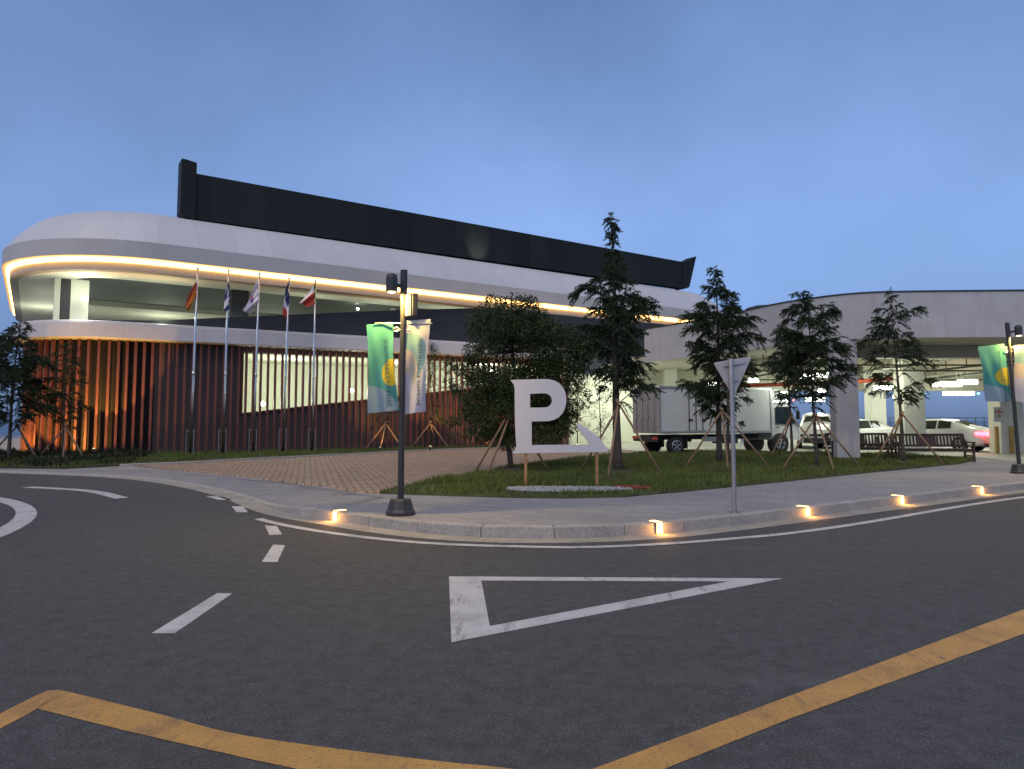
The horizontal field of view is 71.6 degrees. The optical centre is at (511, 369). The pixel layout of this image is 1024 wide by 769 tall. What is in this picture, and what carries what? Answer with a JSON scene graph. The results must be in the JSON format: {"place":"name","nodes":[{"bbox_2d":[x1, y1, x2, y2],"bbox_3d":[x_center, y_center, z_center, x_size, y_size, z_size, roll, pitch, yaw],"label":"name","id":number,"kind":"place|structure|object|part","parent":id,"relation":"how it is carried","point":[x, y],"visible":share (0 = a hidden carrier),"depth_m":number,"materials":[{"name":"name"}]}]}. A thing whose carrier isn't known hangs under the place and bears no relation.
{"place":"outdoors","nodes":[
{"label":"outdoors","id":0,"kind":"place"},
{"bbox_2d":[56,470,383,507],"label":"ramp paving","id":1,"kind":"structure","parent":0,"point":[291,494],"depth_m":15.53,"materials":[{"name":"grey concrete"}]},
{"bbox_2d":[0,444,560,468],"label":"back lawn","id":2,"kind":"structure","parent":0,"point":[59,467],"depth_m":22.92,"materials":[{"name":"plant"}]},
{"bbox_2d":[0,423,35,456],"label":"tree support","id":3,"kind":"object","parent":2,"relation":"on","point":[29,447],"visible":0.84,"depth_m":25.34,"materials":[{"name":"brown wood"}]},
{"bbox_2d":[0,335,37,396],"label":"conifer","id":4,"kind":"object","parent":2,"relation":"on","point":[16,381],"visible":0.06,"depth_m":26.12,"materials":[{"name":"green plant"}]},
{"bbox_2d":[0,321,68,457],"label":"conifer","id":5,"kind":"object","parent":2,"relation":"on","point":[27,364],"visible":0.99,"depth_m":24.96,"materials":[{"name":"green plant"}]},
{"bbox_2d":[40,421,82,456],"bbox_3d":[-16.189,2.576,25.513,1.772,1.430,0.773,-2,-4,26],"label":"tree support","id":6,"kind":"object","parent":2,"relation":"on","point":[59,433],"visible":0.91,"depth_m":25.57,"materials":[{"name":"brown wood"}]},
{"bbox_2d":[32,339,92,454],"bbox_3d":[-16.547,1.089,26.071,2.155,4.495,1.879,0,-4,0],"label":"conifer","id":7,"kind":"object","parent":2,"relation":"on","point":[51,388],"visible":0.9,"depth_m":26.20,"materials":[{"name":"green plant"}]},
{"bbox_2d":[0,447,154,465],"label":"ground cover","id":8,"kind":"object","parent":2,"relation":"on","point":[18,454],"visible":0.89,"depth_m":24.70,"materials":[{"name":"green plant"}]},
{"bbox_2d":[308,279,316,450],"bbox_3d":[-8.750,-0.187,31.347,0.550,7.658,0.400,0,-4,0],"label":"flagpole","id":9,"kind":"object","parent":2,"relation":"on","point":[312,429],"visible":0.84,"depth_m":31.23,"materials":[{"name":"metal"}]},
{"bbox_2d":[300,282,315,306],"bbox_3d":[-9.069,-3.328,31.497,0.713,1.142,0.239,0,-4,0],"label":"flag","id":10,"kind":"object","parent":9,"relation":"attached to","point":[308,299],"visible":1,"depth_m":31.51,"materials":[{"name":"red fabric"}]},
{"bbox_2d":[365,421,397,448],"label":"tree support","id":11,"kind":"object","parent":2,"relation":"on","point":[385,423],"visible":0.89,"depth_m":32.88,"materials":[{"name":"brown wood"}]},
{"bbox_2d":[412,421,448,447],"bbox_3d":[-3.949,3.225,34.759,1.981,1.427,1.300,0,-4,0],"label":"tree support","id":12,"kind":"object","parent":2,"relation":"on","point":[430,423],"visible":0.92,"depth_m":34.32,"materials":[{"name":"brown wood"}]},
{"bbox_2d":[135,448,635,493],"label":"cobbled path","id":13,"kind":"structure","parent":0,"point":[367,473],"depth_m":22.12,"materials":[{"name":"stone"}]},
{"bbox_2d":[0,420,988,436],"bbox_3d":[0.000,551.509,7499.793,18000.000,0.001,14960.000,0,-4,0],"label":"sea","id":14,"kind":"structure","parent":0,"point":[4,431],"depth_m":2524.39,"materials":[{"name":"blue liquid"}]},
{"bbox_2d":[0,473,1023,768],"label":"road","id":15,"kind":"structure","parent":0,"point":[326,639],"depth_m":5.20,"materials":[{"name":"grey asphalt"}]},
{"bbox_2d":[0,497,36,536],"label":"roundabout line","id":16,"kind":"object","parent":15,"relation":"on","point":[26,513],"visible":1,"depth_m":11.81,"materials":[{"name":"white paint"}]},
{"bbox_2d":[22,487,127,498],"bbox_3d":[-9.594,2.706,15.756,4.316,0.001,0.618,-3,-5,34],"label":"curved lane marking","id":17,"kind":"object","parent":15,"relation":"on","point":[112,495],"visible":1,"depth_m":15.74,"materials":[{"name":"white paint"}]},
{"bbox_2d":[152,593,231,632],"bbox_3d":[-2.620,2.017,5.928,0.175,0.001,1.233,0,-4,-1],"label":"dashed lane marking","id":18,"kind":"object","parent":15,"relation":"on","point":[175,625],"visible":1,"depth_m":5.79,"materials":[{"name":"white paint"}]},
{"bbox_2d":[207,496,229,499],"bbox_3d":[-5.950,2.614,14.443,0.240,0.001,1.148,3,-5,-38],"label":"dashed lane marking","id":19,"kind":"object","parent":15,"relation":"on","point":[217,497],"visible":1,"depth_m":14.35,"materials":[{"name":"white paint"}]},
{"bbox_2d":[232,506,246,511],"bbox_3d":[-4.852,2.489,12.662,0.188,0.001,1.029,2,-4,-26],"label":"dashed lane marking","id":20,"kind":"object","parent":15,"relation":"on","point":[239,509],"visible":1,"depth_m":12.60,"materials":[{"name":"white paint"}]},
{"bbox_2d":[0,690,510,768],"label":"yellow line","id":21,"kind":"object","parent":15,"relation":"on","point":[156,725],"visible":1,"depth_m":3.56,"materials":[{"name":"paint"}]},
{"bbox_2d":[262,545,284,561],"bbox_3d":[-2.853,2.198,8.522,0.170,0.001,1.175,1,-4,-13],"label":"dashed lane marking","id":22,"kind":"object","parent":15,"relation":"on","point":[274,553],"visible":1,"depth_m":8.47,"materials":[{"name":"white paint"}]},
{"bbox_2d":[265,525,281,534],"bbox_3d":[-3.465,2.323,10.298,0.165,0.001,0.981,2,-4,-23],"label":"dashed lane marking","id":23,"kind":"object","parent":15,"relation":"on","point":[273,530],"visible":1,"depth_m":10.22,"materials":[{"name":"white paint"}]},
{"bbox_2d":[0,471,1023,537],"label":"kerb","id":24,"kind":"structure","parent":15,"relation":"on","point":[538,531],"depth_m":10.60,"materials":[{"name":"concrete"}]},
{"bbox_2d":[332,509,346,520],"bbox_3d":[-2.723,2.306,11.218,0.100,0.168,0.200,-3,-5,40],"label":"kerb light","id":25,"kind":"object","parent":24,"relation":"attached to","point":[335,515],"visible":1,"depth_m":11.15,"materials":[{"name":"metal"}]},
{"bbox_2d":[649,520,662,533],"bbox_3d":[2.029,2.221,10.008,0.100,0.168,0.200,2,-4,-25],"label":"kerb light","id":26,"kind":"object","parent":24,"relation":"attached to","point":[659,527],"visible":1,"depth_m":9.93,"materials":[{"name":"metal"}]},
{"bbox_2d":[796,505,809,516],"bbox_3d":[4.821,2.344,11.761,0.100,0.168,0.200,3,-5,-34],"label":"kerb light","id":27,"kind":"object","parent":24,"relation":"attached to","point":[807,511],"visible":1,"depth_m":11.69,"materials":[{"name":"metal"}]},
{"bbox_2d":[891,495,903,504],"bbox_3d":[7.274,2.459,13.396,0.100,0.168,0.200,3,-5,-34],"label":"kerb light","id":28,"kind":"object","parent":24,"relation":"attached to","point":[901,499],"visible":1,"depth_m":13.32,"materials":[{"name":"metal"}]},
{"bbox_2d":[971,486,982,493],"bbox_3d":[9.983,2.588,15.230,0.100,0.168,0.200,3,-5,-33],"label":"kerb light","id":29,"kind":"object","parent":24,"relation":"attached to","point":[981,489],"visible":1,"depth_m":15.16,"materials":[{"name":"metal"}]},
{"bbox_2d":[0,472,1023,542],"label":"gutter","id":30,"kind":"object","parent":15,"relation":"on","point":[252,505],"visible":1,"depth_m":11.01,"materials":[{"name":"concrete"}]},
{"bbox_2d":[449,576,782,641],"bbox_3d":[1.044,2.034,6.170,3.373,0.001,2.146,0,-4,0],"label":"yield triangle marking","id":31,"kind":"object","parent":15,"relation":"on","point":[468,615],"visible":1,"depth_m":6.24,"materials":[{"name":"white paint"}]},
{"bbox_2d":[256,496,1023,547],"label":"white edge line","id":32,"kind":"object","parent":15,"relation":"on","point":[605,546],"visible":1,"depth_m":9.68,"materials":[{"name":"paint"}]},
{"bbox_2d":[594,609,1023,768],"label":"yellow line","id":33,"kind":"object","parent":15,"relation":"on","point":[669,753],"visible":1,"depth_m":4.12,"materials":[{"name":"paint"}]},
{"bbox_2d":[0,437,1023,524],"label":"pavement","id":34,"kind":"structure","parent":0,"point":[980,471],"depth_m":12.87,"materials":[{"name":"grey concrete"}]},
{"bbox_2d":[0,439,19,448],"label":"wall","id":35,"kind":"structure","parent":34,"relation":"on","point":[15,443],"depth_m":34.18,"materials":[{"name":"concrete"}]},
{"bbox_2d":[185,267,198,453],"bbox_3d":[-12.731,-0.363,28.345,0.550,7.590,0.400,0,-4,0],"label":"flagpole","id":36,"kind":"object","parent":34,"relation":"on","point":[191,430],"visible":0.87,"depth_m":28.24,"materials":[{"name":"metal"}]},
{"bbox_2d":[185,282,196,310],"bbox_3d":[-12.865,-2.975,28.445,0.474,1.293,0.228,0,-4,0],"label":"flag","id":37,"kind":"object","parent":36,"relation":"attached to","point":[190,299],"visible":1,"depth_m":28.45,"materials":[{"name":"orange fabric"}]},
{"bbox_2d":[218,269,229,452],"bbox_3d":[-11.770,-0.354,29.148,0.550,7.684,0.400,0,-4,0],"label":"flagpole","id":38,"kind":"object","parent":34,"relation":"on","point":[223,430],"visible":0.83,"depth_m":29.02,"materials":[{"name":"metal"}]},
{"bbox_2d":[224,281,229,312],"bbox_3d":[-11.773,-3.009,29.271,0.283,1.429,0.240,0,-4,0],"label":"flag","id":39,"kind":"object","parent":38,"relation":"attached to","point":[226,304],"visible":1,"depth_m":29.27,"materials":[{"name":"fabric"}]},
{"bbox_2d":[249,272,260,451],"bbox_3d":[-10.805,-0.302,29.896,0.550,7.686,0.400,0,-4,0],"label":"flagpole","id":40,"kind":"object","parent":34,"relation":"on","point":[254,405],"visible":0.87,"depth_m":29.80,"materials":[{"name":"metal"}]},
{"bbox_2d":[243,280,258,313],"bbox_3d":[-11.036,-3.084,30.060,0.680,1.466,0.220,0,-4,0],"label":"flag","id":41,"kind":"object","parent":40,"relation":"attached to","point":[252,302],"visible":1,"depth_m":30.01,"materials":[{"name":"white fabric"}]},
{"bbox_2d":[279,277,289,450],"bbox_3d":[-9.797,-0.233,30.628,0.550,7.651,0.400,0,-4,0],"label":"flagpole","id":42,"kind":"object","parent":34,"relation":"on","point":[284,408],"visible":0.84,"depth_m":30.51,"materials":[{"name":"metal"}]},
{"bbox_2d":[283,281,289,316],"bbox_3d":[-9.771,-3.060,30.750,0.281,1.659,0.236,0,-4,0],"label":"flag","id":43,"kind":"object","parent":42,"relation":"attached to","point":[286,300],"visible":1,"depth_m":30.75,"materials":[{"name":"blue fabric"}]},
{"bbox_2d":[120,447,515,466],"bbox_3d":[-5.198,3.607,30.431,1.338,0.180,21.191,-4,-6,44],"label":"path edging","id":44,"kind":"object","parent":34,"relation":"on","point":[157,463],"visible":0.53,"depth_m":26.06,"materials":[{"name":"concrete"}]},
{"bbox_2d":[2,159,722,452],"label":"exhibition hall","id":45,"kind":"structure","parent":34,"relation":"on","point":[109,291],"depth_m":32.53,"materials":[{"name":"white metal"}]},
{"bbox_2d":[373,385,398,448],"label":"young tree","id":46,"kind":"object","parent":34,"relation":"on","point":[384,419],"visible":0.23,"depth_m":33.46,"materials":[{"name":"green plant"}]},
{"bbox_2d":[375,269,431,516],"bbox_3d":[-1.687,0.332,10.950,0.795,3.771,0.448,2,-5,-28],"label":"street lamp","id":47,"kind":"object","parent":34,"relation":"on","point":[400,505],"visible":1,"depth_m":10.86,"materials":[{"name":"black metal"}]},
{"bbox_2d":[366,324,398,412],"bbox_3d":[-2.003,-0.026,10.988,0.525,1.409,0.083,0,-4,0],"label":"lamp banner","id":48,"kind":"object","parent":47,"relation":"hanging from","point":[382,394],"visible":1,"depth_m":10.99,"materials":[{"name":"teal fabric"}]},
{"bbox_2d":[406,293,417,316],"bbox_3d":[-1.587,-1.001,11.036,0.218,0.361,0.160,1,-4,-18],"label":"loudspeaker","id":49,"kind":"object","parent":47,"relation":"attached to","point":[412,305],"visible":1,"depth_m":10.97,"materials":[{"name":"black paint"}]},
{"bbox_2d":[405,319,430,413],"bbox_3d":[-1.484,-0.046,10.973,0.446,1.482,0.118,0,-4,0],"label":"lamp banner","id":50,"kind":"object","parent":47,"relation":"hanging from","point":[417,337],"visible":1,"depth_m":10.98,"materials":[{"name":"fabric"}]},
{"bbox_2d":[425,341,444,445],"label":"young tree","id":51,"kind":"object","parent":34,"relation":"on","point":[431,379],"visible":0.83,"depth_m":34.90,"materials":[{"name":"green plant"}]},
{"bbox_2d":[471,345,498,445],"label":"young tree","id":52,"kind":"object","parent":34,"relation":"on","point":[483,386],"visible":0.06,"depth_m":35.92,"materials":[{"name":"green plant"}]},
{"bbox_2d":[571,374,596,443],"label":"young tree","id":53,"kind":"object","parent":34,"relation":"on","point":[582,408],"visible":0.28,"depth_m":35.79,"materials":[{"name":"green plant"}]},
{"bbox_2d":[580,373,612,441],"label":"young tree","id":54,"kind":"object","parent":34,"relation":"on","point":[600,421],"visible":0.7,"depth_m":32.54,"materials":[{"name":"green plant"}]},
{"bbox_2d":[714,356,750,512],"bbox_3d":[3.488,1.008,11.102,0.576,2.442,0.172,0,-4,6],"label":"yield sign","id":55,"kind":"object","parent":34,"relation":"on","point":[731,372],"visible":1,"depth_m":11.14,"materials":[{"name":"metal"}]},
{"bbox_2d":[770,413,822,455],"bbox_3d":[10.435,2.506,26.818,2.137,1.750,1.687,0,-4,0],"label":"tree support","id":56,"kind":"object","parent":34,"relation":"on","point":[791,415],"visible":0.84,"depth_m":26.38,"materials":[{"name":"brown wood"}]},
{"bbox_2d":[571,289,1023,457],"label":"parking deck","id":57,"kind":"structure","parent":34,"relation":"on","point":[954,330],"depth_m":27.90,"materials":[{"name":"concrete"}]},
{"bbox_2d":[824,433,896,457],"bbox_3d":[12.655,2.787,25.794,2.300,0.951,0.709,0,-4,2],"label":"park bench","id":58,"kind":"object","parent":34,"relation":"on","point":[863,440],"visible":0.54,"depth_m":26.05,"materials":[{"name":"brown wood"}]},
{"bbox_2d":[889,434,975,461],"bbox_3d":[14.511,2.700,24.554,2.550,0.951,0.709,0,-4,3],"label":"park bench","id":59,"kind":"object","parent":34,"relation":"on","point":[931,440],"visible":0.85,"depth_m":24.80,"materials":[{"name":"brown wood"}]},
{"bbox_2d":[1004,322,1023,473],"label":"street lamp","id":60,"kind":"object","parent":34,"relation":"on","point":[1018,468],"visible":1,"depth_m":19.17,"materials":[{"name":"black metal"}]},
{"bbox_2d":[978,344,1011,401],"bbox_3d":[13.135,0.092,19.328,1.030,1.581,0.270,0,-4,0],"label":"lamp banner","id":61,"kind":"object","parent":60,"relation":"hanging from","point":[996,384],"visible":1,"depth_m":19.31,"materials":[{"name":"teal fabric"}]},
{"bbox_2d":[1014,345,1023,401],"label":"lamp banner","id":62,"kind":"object","parent":60,"relation":"hanging from","point":[1019,370],"visible":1,"depth_m":19.32,"materials":[{"name":"fabric"}]},
{"bbox_2d":[0,0,1023,420],"label":"sky","id":63,"kind":"structure","parent":0,"point":[819,147],"materials":[{"name":"blue"}]},
{"bbox_2d":[379,448,972,498],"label":"front lawn","id":64,"kind":"structure","parent":0,"point":[528,495],"depth_m":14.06,"materials":[{"name":"plant"}]},
{"bbox_2d":[495,467,523,470],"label":"tree pit soil","id":65,"kind":"object","parent":64,"relation":"on","point":[513,469],"visible":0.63,"depth_m":19.32,"materials":[{"name":"brown soil"}]},
{"bbox_2d":[474,406,549,472],"bbox_3d":[-0.003,1.868,18.886,2.041,1.910,0.726,2,-5,-30],"label":"tree support","id":66,"kind":"object","parent":64,"relation":"on","point":[497,448],"visible":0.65,"depth_m":18.74,"materials":[{"name":"brown wood"}]},
{"bbox_2d":[441,292,599,467],"bbox_3d":[0.244,0.359,19.691,4.395,5.014,2.681,0,-4,0],"label":"bushy tree","id":67,"kind":"object","parent":64,"relation":"on","point":[512,333],"visible":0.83,"depth_m":19.24,"materials":[{"name":"green plant"}]},
{"bbox_2d":[511,379,608,485],"bbox_3d":[0.995,1.376,14.965,2.056,2.348,0.150,0,-4,0],"label":"letter sign","id":68,"kind":"object","parent":64,"relation":"on","point":[526,415],"visible":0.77,"depth_m":14.91,"materials":[{"name":"white metal"}]},
{"bbox_2d":[506,485,632,492],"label":"gravel","id":69,"kind":"structure","parent":64,"relation":"on","point":[531,488],"depth_m":13.99,"materials":[{"name":"grey gravel"}]},
{"bbox_2d":[579,399,661,477],"bbox_3d":[2.710,1.761,18.188,1.643,2.025,1.793,2,-4,-21],"label":"tree support","id":70,"kind":"object","parent":64,"relation":"on","point":[618,405],"visible":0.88,"depth_m":17.93,"materials":[{"name":"brown wood"}]},
{"bbox_2d":[613,484,650,489],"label":"red gravel","id":71,"kind":"structure","parent":64,"relation":"on","point":[635,487],"depth_m":14.37,"materials":[{"name":"red gravel"}]},
{"bbox_2d":[685,407,769,468],"bbox_3d":[6.136,1.987,20.286,2.237,1.873,1.320,2,-5,-29],"label":"tree support","id":72,"kind":"object","parent":64,"relation":"on","point":[721,410],"visible":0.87,"depth_m":20.45,"materials":[{"name":"brown wood"}]},
{"bbox_2d":[783,412,859,469],"bbox_3d":[8.682,2.044,19.916,1.905,1.707,1.404,-3,-5,38],"label":"tree support","id":73,"kind":"object","parent":64,"relation":"on","point":[818,419],"visible":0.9,"depth_m":20.03,"materials":[{"name":"brown wood"}]},
{"bbox_2d":[874,411,945,465],"bbox_3d":[12.460,2.237,23.060,2.277,1.759,1.557,0,-4,0],"label":"tree support","id":74,"kind":"object","parent":64,"relation":"on","point":[897,423],"visible":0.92,"depth_m":22.59,"materials":[{"name":"brown wood"}]},
{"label":"tree pit soil","id":75,"kind":"object","parent":64,"relation":"on","visible":0},
{"bbox_2d":[567,212,665,469],"bbox_3d":[2.763,-0.743,19.082,2.685,7.177,2.763,0,-4,0],"label":"conifer","id":76,"kind":"object","parent":75,"relation":"on","point":[620,317],"visible":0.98,"depth_m":18.92,"materials":[{"name":"green plant"}]},
{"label":"tree pit soil","id":77,"kind":"structure","parent":64,"relation":"on","visible":0},
{"bbox_2d":[854,286,942,460],"bbox_3d":[12.527,0.179,22.924,2.515,5.873,2.361,3,-5,-41],"label":"conifer","id":78,"kind":"object","parent":77,"relation":"on","point":[888,330],"visible":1,"depth_m":23.00,"materials":[{"name":"green plant"}]},
{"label":"tree pit soil","id":79,"kind":"structure","parent":64,"relation":"on","visible":0},
{"bbox_2d":[674,266,771,461],"bbox_3d":[6.542,-0.112,22.413,2.965,6.379,3.468,0,-4,0],"label":"conifer","id":80,"kind":"object","parent":79,"relation":"on","point":[701,322],"visible":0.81,"depth_m":22.01,"materials":[{"name":"green plant"}]},
{"bbox_2d":[701,318,753,463],"bbox_3d":[6.549,0.717,21.685,1.622,4.625,1.266,-2,-5,30],"label":"conifer","id":81,"kind":"object","parent":79,"relation":"on","point":[713,413],"visible":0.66,"depth_m":21.61,"materials":[{"name":"green plant"}]},
{"bbox_2d":[572,441,1023,462],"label":"parking floor","id":82,"kind":"structure","parent":0,"point":[638,447],"depth_m":34.01,"materials":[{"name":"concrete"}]},
{"bbox_2d":[632,386,799,452],"bbox_3d":[8.889,2.236,30.795,7.300,2.835,2.410,2,-4,-21],"label":"box truck","id":83,"kind":"object","parent":82,"relation":"on","point":[672,421],"visible":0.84,"depth_m":29.84,"materials":[{"name":"metal"}]},
{"bbox_3d":[5.355,1.731,29.995,0.078,1.810,0.940,2,-4,-21],"label":"rear door","id":84,"kind":"part","parent":83,"relation":"part of","materials":[{"name":"metal"}]},
{"bbox_3d":[5.706,1.667,29.083,0.078,1.810,0.940,2,-4,-21],"label":"rear door","id":85,"kind":"part","parent":83,"relation":"part of","materials":[{"name":"metal"}]},
{"bbox_3d":[7.565,1.672,29.217,1.050,1.680,0.062,2,-4,-21],"label":"side door","id":86,"kind":"part","parent":83,"relation":"part of","materials":[{"name":"white metal"}]},
{"bbox_3d":[11.949,1.991,30.989,1.060,0.750,0.008,2,-4,-21],"label":"side window","id":87,"kind":"part","parent":83,"relation":"part of","materials":[{"name":"black glass"}]},
{"bbox_2d":[797,413,830,447],"bbox_3d":[15.623,3.111,36.371,2.200,1.769,4.720,-2,-4,22],"label":"suv","id":88,"kind":"object","parent":82,"relation":"on","point":[805,420],"visible":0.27,"depth_m":35.03,"materials":[{"name":"white paint"}]},
{"bbox_2d":[818,419,892,447],"bbox_3d":[17.163,3.225,35.862,4.960,1.471,2.180,1,-4,-20],"label":"sedan","id":89,"kind":"object","parent":82,"relation":"on","point":[869,426],"visible":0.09,"depth_m":35.32,"materials":[{"name":"white paint"}]},
{"bbox_3d":[17.295,2.722,35.127,1.065,0.394,0.198,1,-4,-20],"label":"side window","id":90,"kind":"part","parent":89,"relation":"part of","materials":[{"name":"black glass"}]},
{"bbox_3d":[18.129,2.721,35.434,0.546,0.367,0.198,1,-4,-20],"label":"side window","id":91,"kind":"part","parent":89,"relation":"part of","materials":[{"name":"glass"}]},
{"bbox_2d":[876,419,989,450],"bbox_3d":[19.974,3.057,33.468,2.180,1.471,4.960,3,-5,-34],"label":"sedan","id":92,"kind":"object","parent":82,"relation":"on","point":[976,433],"visible":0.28,"depth_m":32.07,"materials":[{"name":"white paint"}]},
{"bbox_3d":[19.260,2.586,33.186,0.198,0.394,1.065,3,-5,-34],"label":"side window","id":93,"kind":"part","parent":92,"relation":"part of","materials":[{"name":"black glass"}]},
{"bbox_3d":[19.758,2.512,32.454,0.198,0.367,0.546,3,-5,-34],"label":"side window","id":94,"kind":"part","parent":92,"relation":"part of","materials":[{"name":"black glass"}]},
{"bbox_3d":[20.789,2.469,32.298,1.242,0.306,0.736,3,-5,-34],"label":"rear window","id":95,"kind":"part","parent":92,"relation":"part of","materials":[{"name":"black glass"}]},
{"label":"tree pit soil","id":96,"kind":"structure","parent":0,"visible":0},
{"bbox_2d":[761,323,804,454],"bbox_3d":[10.478,0.798,27.247,1.765,5.240,2.272,-2,-4,23],"label":"conifer","id":97,"kind":"object","parent":96,"relation":"on","point":[780,394],"visible":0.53,"depth_m":26.89,"materials":[{"name":"green plant"}]},
{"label":"tree pit soil","id":98,"kind":"structure","parent":0,"visible":0},
{"bbox_2d":[768,290,865,464],"bbox_3d":[8.911,0.306,20.878,2.566,5.332,2.564,-4,-6,44],"label":"conifer","id":99,"kind":"object","parent":98,"relation":"on","point":[803,347],"visible":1,"depth_m":20.72,"materials":[{"name":"green plant"}]}
]}

